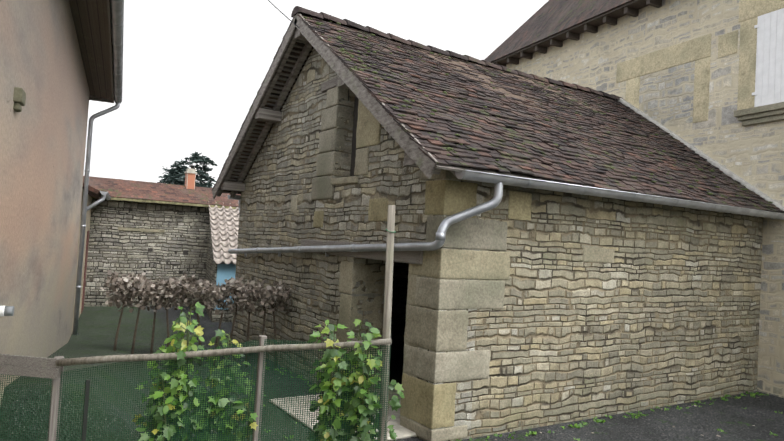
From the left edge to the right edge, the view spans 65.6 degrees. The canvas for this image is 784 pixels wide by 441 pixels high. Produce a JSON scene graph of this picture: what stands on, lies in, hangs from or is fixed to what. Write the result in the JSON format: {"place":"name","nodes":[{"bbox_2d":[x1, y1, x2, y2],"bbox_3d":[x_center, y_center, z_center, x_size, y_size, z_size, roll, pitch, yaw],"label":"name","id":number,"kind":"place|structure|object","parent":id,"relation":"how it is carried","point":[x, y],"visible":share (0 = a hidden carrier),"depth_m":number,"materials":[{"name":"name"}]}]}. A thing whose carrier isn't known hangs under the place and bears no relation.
{"place":"outdoors","nodes":[
{"label":"outdoors","id":0,"kind":"place"},
{"bbox_2d":[84,198,236,306],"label":"house walls","id":1,"kind":"structure","parent":0,"point":[112,248],"depth_m":16.77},
{"bbox_2d":[118,227,164,232],"bbox_3d":[-6.911,0.261,16.771,1.200,0.080,0.130,5,-2,-33],"label":"flat house stone","id":2,"kind":"object","parent":1,"relation":"in","point":[140,229],"visible":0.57,"depth_m":16.71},
{"bbox_2d":[83,176,240,206],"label":"house roof","id":3,"kind":"structure","parent":1,"relation":"on","point":[129,189],"depth_m":17.09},
{"bbox_2d":[185,173,195,188],"bbox_3d":[-5.984,-0.928,17.977,0.240,0.920,0.240,5,-2,-33],"label":"house chimney","id":4,"kind":"object","parent":3,"relation":"on","point":[190,178],"visible":0.43,"depth_m":17.89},
{"bbox_2d":[184,168,196,173],"bbox_3d":[-5.954,-1.457,17.995,0.300,0.140,0.300,5,-2,-33],"label":"chimney cap","id":5,"kind":"object","parent":4,"relation":"on","point":[190,170],"visible":0.93,"depth_m":17.90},
{"bbox_2d":[89,195,238,208],"bbox_3d":[-1.538,-0.121,19.914,15.360,0.075,0.180,5,-2,-33],"label":"eave course","id":6,"kind":"object","parent":1,"relation":"on","point":[160,202],"depth_m":16.78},
{"bbox_2d":[148,248,188,254],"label":"house putlog holes","id":7,"kind":"object","parent":1,"relation":"in","point":[185,252],"visible":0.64,"depth_m":17.35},
{"bbox_2d":[83,0,548,186],"label":"sky","id":8,"kind":"structure","parent":0,"point":[194,71],"materials":[{"name":"white"}]},
{"bbox_2d":[350,95,358,175],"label":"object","id":9,"kind":"object","parent":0,"point":[354,148],"depth_m":9.06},
{"bbox_2d":[232,48,483,440],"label":"stone gable wall","id":10,"kind":"structure","parent":0,"point":[282,172],"depth_m":9.54,"materials":[{"name":"beige stone"}]},
{"bbox_2d":[242,252,328,256],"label":"barn pipe brackets","id":11,"kind":"object","parent":10,"relation":"attached to","point":[279,255],"visible":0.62,"depth_m":10.42,"materials":[{"name":"metal"}]},
{"bbox_2d":[311,87,380,199],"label":"barn loft stones","id":12,"kind":"object","parent":10,"relation":"in","point":[368,132],"visible":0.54,"depth_m":9.01,"materials":[{"name":"beige stone"}]},
{"bbox_2d":[321,64,389,92],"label":"stone block","id":13,"kind":"structure","parent":10,"relation":"in","point":[328,85],"depth_m":9.18,"materials":[{"name":"grey stone"}]},
{"bbox_2d":[301,239,422,264],"bbox_3d":[-0.338,0.416,8.444,0.550,0.200,3.290,5,-2,-33],"label":"door lintel","id":14,"kind":"structure","parent":10,"relation":"in","point":[413,257],"depth_m":7.84,"materials":[{"name":"grey stone"}]},
{"bbox_2d":[336,261,420,418],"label":"barn door jambs","id":15,"kind":"object","parent":10,"relation":"in","point":[349,277],"visible":0.23,"depth_m":8.39,"materials":[{"name":"beige stone"}]},
{"bbox_2d":[212,12,773,219],"bbox_3d":[1.512,-1.579,11.321,7.324,2.781,7.659,5,-2,-33],"label":"barn roof timber","id":16,"kind":"object","parent":10,"relation":"on","point":[415,156],"visible":0.54,"depth_m":9.86,"materials":[{"name":"wood"}]},
{"bbox_2d":[212,14,783,212],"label":"barn roof tiles","id":17,"kind":"object","parent":16,"relation":"on","point":[491,138],"visible":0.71,"depth_m":8.80,"materials":[{"name":"brown tile"}]},
{"bbox_2d":[268,0,348,100],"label":"power cable","id":18,"kind":"object","parent":17,"relation":"attached to","point":[299,28],"visible":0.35,"depth_m":9.46,"materials":[{"name":"black plastic"}]},
{"bbox_2d":[291,6,620,99],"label":"barn ridge tiles","id":19,"kind":"object","parent":17,"relation":"on","point":[328,17],"visible":0.6,"depth_m":10.71,"materials":[{"name":"brown tile"}]},
{"bbox_2d":[303,17,772,206],"bbox_3d":[2.554,-1.670,9.724,7.317,2.564,3.700,5,-2,-33],"label":"barn roof moss","id":20,"kind":"object","parent":17,"relation":"on","point":[375,72],"visible":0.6,"depth_m":8.81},
{"bbox_2d":[223,40,779,212],"bbox_3d":[1.842,-1.607,11.537,8.040,2.554,7.537,5,-2,-33],"label":"barn roof underlay","id":21,"kind":"object","parent":16,"relation":"on","point":[484,77],"depth_m":10.60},
{"bbox_2d":[0,306,783,440],"bbox_3d":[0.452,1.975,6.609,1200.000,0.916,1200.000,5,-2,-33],"label":"ground","id":22,"kind":"structure","parent":0,"point":[732,418],"depth_m":7.97,"materials":[{"name":"asphalt"},{"name":"grass"}]},
{"bbox_2d":[0,0,89,404],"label":"house walls","id":23,"kind":"structure","parent":22,"relation":"on","point":[43,133],"depth_m":5.77,"materials":[{"name":"beige paint"}]},
{"bbox_2d":[0,306,4,315],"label":"pipe","id":24,"kind":"object","parent":23,"relation":"attached to","point":[2,308],"visible":0.6,"depth_m":3.24,"materials":[{"name":"white plastic"}]},
{"bbox_2d":[4,306,13,315],"bbox_3d":[-2.061,0.488,3.274,0.048,0.053,0.059,5,-2,-33],"label":"pipe end","id":25,"kind":"object","parent":24,"relation":"attached to","point":[8,310],"visible":1,"depth_m":3.26,"materials":[{"name":"grey metal"}]},
{"bbox_2d":[13,87,25,111],"bbox_3d":[-2.608,-0.839,4.241,0.070,0.150,0.180,4,-2,-24],"label":"house bracket","id":26,"kind":"object","parent":23,"relation":"attached to","point":[19,98],"visible":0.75,"depth_m":4.18,"materials":[{"name":"beige stone"}]},
{"bbox_2d":[69,0,112,100],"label":"roof soffit","id":27,"kind":"structure","parent":23,"relation":"attached to","point":[94,29],"depth_m":8.57,"materials":[{"name":"brown wood"}]},
{"bbox_2d":[76,0,106,96],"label":"house soffit joints","id":28,"kind":"object","parent":23,"relation":"attached to","point":[92,42],"visible":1,"depth_m":8.53,"materials":[{"name":"brown wood"}]},
{"bbox_2d":[73,0,123,334],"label":"drainpipe","id":29,"kind":"object","parent":23,"relation":"attached to","point":[117,18],"visible":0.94,"depth_m":11.87,"materials":[{"name":"metal"}]},
{"bbox_2d":[89,0,113,102],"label":"roof fascia","id":30,"kind":"structure","parent":23,"relation":"attached to","point":[93,98],"depth_m":9.42,"materials":[{"name":"brown wood"}]},
{"bbox_2d":[71,189,91,334],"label":"annex walls","id":31,"kind":"structure","parent":22,"relation":"on","point":[88,213],"depth_m":14.22,"materials":[{"name":"beige paint"}]},
{"bbox_2d":[81,231,88,312],"bbox_3d":[-7.716,1.256,15.260,0.070,2.000,1.000,4,-2,-24],"label":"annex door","id":32,"kind":"structure","parent":31,"relation":"in","point":[85,270],"depth_m":15.13,"materials":[{"name":"brown wood"}]},
{"bbox_2d":[82,183,101,199],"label":"annex roof","id":33,"kind":"structure","parent":31,"relation":"on","point":[94,193],"depth_m":12.53,"materials":[{"name":"brown tile"}]},
{"bbox_2d":[87,191,110,210],"bbox_3d":[-6.797,-0.396,14.138,0.407,0.490,4.527,4,-2,-24],"label":"drainpipe","id":34,"kind":"object","parent":33,"relation":"attached to","point":[106,196],"visible":0.96,"depth_m":12.22,"materials":[{"name":"grey metal"}]},
{"bbox_2d":[82,379,89,440],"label":"stake","id":35,"kind":"object","parent":22,"relation":"on","point":[86,402],"visible":1,"depth_m":3.98,"materials":[{"name":"grey metal"}]},
{"bbox_2d":[48,335,266,440],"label":"fence posts","id":36,"kind":"object","parent":22,"relation":"on","point":[54,409],"visible":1,"depth_m":3.92,"materials":[{"name":"wood"}]},
{"bbox_2d":[0,354,60,378],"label":"fence boards","id":37,"kind":"object","parent":36,"relation":"attached to","point":[32,366],"visible":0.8,"depth_m":4.00,"materials":[{"name":"grey wood"}]},
{"bbox_2d":[157,152,216,187],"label":"cedar tree","id":38,"kind":"object","parent":22,"relation":"on","point":[176,176],"depth_m":65.02,"materials":[{"name":"green plant"}]},
{"bbox_2d":[0,339,390,440],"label":"fence net","id":39,"kind":"object","parent":22,"relation":"on","point":[189,399],"visible":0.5,"depth_m":3.93,"materials":[{"name":"green metal"}]},
{"bbox_2d":[100,270,291,367],"bbox_3d":[-3.106,1.596,9.801,2.927,1.485,1.343,4,-2,-8],"label":"hedge","id":40,"kind":"object","parent":22,"relation":"on","point":[192,288],"depth_m":9.70,"materials":[{"name":"brown plant"}]},
{"bbox_2d":[132,302,269,440],"bbox_3d":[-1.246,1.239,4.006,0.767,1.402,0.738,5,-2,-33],"label":"vine leaves","id":41,"kind":"object","parent":22,"relation":"on","point":[170,403],"visible":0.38,"depth_m":3.95,"materials":[{"name":"green plant"}]},
{"bbox_2d":[205,212,232,321],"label":"lean to walls","id":42,"kind":"structure","parent":22,"relation":"on","point":[211,272],"depth_m":15.34,"materials":[{"name":"grey stone"}]},
{"bbox_2d":[209,203,238,264],"bbox_3d":[-1.629,0.443,18.134,8.380,1.721,3.705,5,-2,-33],"label":"lean to pantile roof","id":43,"kind":"object","parent":42,"relation":"on","point":[222,220],"visible":0.06,"depth_m":16.07,"materials":[{"name":"beige tile"}]},
{"bbox_2d":[214,264,235,309],"bbox_3d":[-3.412,1.641,15.092,1.954,1.095,0.110,5,-2,-33],"label":"blue lean-to doors","id":44,"kind":"structure","parent":42,"relation":"in","point":[226,271],"depth_m":14.63,"materials":[{"name":"blue wood"}]},
{"bbox_2d":[56,205,394,440],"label":"fence stake and rail","id":45,"kind":"object","parent":22,"relation":"on","point":[386,339],"visible":0.94,"depth_m":3.87,"materials":[{"name":"wood"}]},
{"bbox_2d":[269,387,416,440],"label":"stone slab","id":46,"kind":"structure","parent":22,"relation":"on","point":[401,432],"depth_m":7.35,"materials":[{"name":"beige stone"}]},
{"bbox_2d":[306,319,403,440],"bbox_3d":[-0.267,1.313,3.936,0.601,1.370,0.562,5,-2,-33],"label":"vine leaves","id":47,"kind":"object","parent":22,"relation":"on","point":[352,406],"visible":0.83,"depth_m":3.81,"materials":[{"name":"green plant"}]},
{"bbox_2d":[389,336,403,386],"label":"barn interior floor","id":48,"kind":"structure","parent":22,"relation":"on","point":[396,359],"depth_m":11.12,"materials":[{"name":"grey"}]},
{"bbox_2d":[400,169,510,440],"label":"corner quoins","id":49,"kind":"object","parent":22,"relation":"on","point":[428,405],"visible":0.9,"depth_m":6.81,"materials":[{"name":"beige stone"}]},
{"bbox_2d":[211,368,782,440],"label":"weed leaves","id":50,"kind":"object","parent":22,"relation":"on","point":[632,415],"visible":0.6,"depth_m":8.16,"materials":[{"name":"green plant"}]},
{"bbox_2d":[506,0,783,397],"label":"tall house walls","id":51,"kind":"structure","parent":22,"relation":"on","point":[753,155],"depth_m":11.37,"materials":[{"name":"beige stone"}]},
{"bbox_2d":[484,0,632,61],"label":"roof","id":52,"kind":"structure","parent":51,"relation":"on","point":[549,18],"depth_m":16.19,"materials":[{"name":"brown tile"}]},
{"bbox_2d":[491,0,661,66],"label":"rafter tails","id":53,"kind":"object","parent":51,"relation":"attached to","point":[612,16],"visible":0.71,"depth_m":14.62,"materials":[{"name":"brown wood"}]},
{"bbox_2d":[615,98,783,212],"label":"roof flashing","id":54,"kind":"object","parent":51,"relation":"attached to","point":[728,172],"visible":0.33,"depth_m":11.27,"materials":[{"name":"grey metal"}]},
{"bbox_2d":[616,0,783,122],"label":"stone window surround","id":55,"kind":"object","parent":51,"relation":"in","point":[694,49],"visible":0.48,"depth_m":11.61,"materials":[{"name":"beige stone"}]},
{"bbox_2d":[734,102,783,125],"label":"window sill","id":56,"kind":"structure","parent":51,"relation":"attached to","point":[774,112],"depth_m":10.44,"materials":[{"name":"beige stone"}]},
{"bbox_2d":[754,8,783,106],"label":"window shutter","id":57,"kind":"object","parent":51,"relation":"attached to","point":[769,82],"visible":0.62,"depth_m":10.45,"materials":[{"name":"white wood"}]},
{"bbox_2d":[752,24,759,95],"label":"shutter hinges","id":58,"kind":"object","parent":57,"relation":"attached to","point":[755,93],"visible":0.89,"depth_m":10.68,"materials":[{"name":"white metal"}]},
{"bbox_2d":[391,262,408,335],"bbox_3d":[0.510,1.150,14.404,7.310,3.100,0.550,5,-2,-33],"label":"doorway opening","id":59,"kind":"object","parent":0,"point":[399,293],"depth_m":13.86,"materials":[{"name":"black"}]},
{"bbox_2d":[291,191,614,262],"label":"stone blocks","id":60,"kind":"structure","parent":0,"point":[519,208],"depth_m":7.88,"materials":[{"name":"beige stone"}]},
{"bbox_2d":[228,170,783,253],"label":"barn gutter pipes","id":61,"kind":"object","parent":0,"point":[499,181],"visible":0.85,"depth_m":7.32,"materials":[{"name":"silver metal"}]},
{"bbox_2d":[470,182,762,437],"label":"stone wall","id":62,"kind":"structure","parent":0,"point":[663,310],"depth_m":8.27,"materials":[{"name":"beige stone"}]},
{"bbox_2d":[639,61,694,126],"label":"wall","id":63,"kind":"structure","parent":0,"point":[666,96],"depth_m":12.35,"materials":[{"name":"beige stone"}]}
]}

